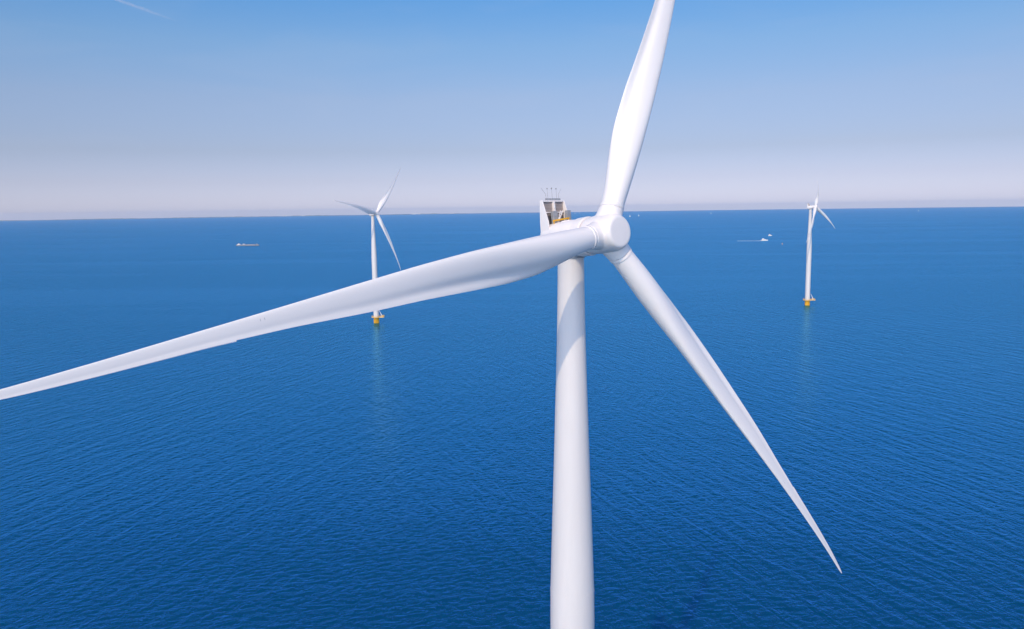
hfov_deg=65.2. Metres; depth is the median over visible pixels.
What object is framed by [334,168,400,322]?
wind turbine
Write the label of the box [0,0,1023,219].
sky
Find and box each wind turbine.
[0,0,841,628]
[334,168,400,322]
[803,180,834,304]
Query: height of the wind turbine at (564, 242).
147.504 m
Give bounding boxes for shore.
[0,212,538,220]
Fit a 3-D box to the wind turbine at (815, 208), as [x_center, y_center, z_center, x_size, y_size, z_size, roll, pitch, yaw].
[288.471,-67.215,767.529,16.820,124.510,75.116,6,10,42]
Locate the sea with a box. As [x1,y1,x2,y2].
[0,206,1023,628]
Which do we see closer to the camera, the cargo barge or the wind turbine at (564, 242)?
the wind turbine at (564, 242)
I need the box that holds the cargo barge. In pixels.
[236,243,258,245]

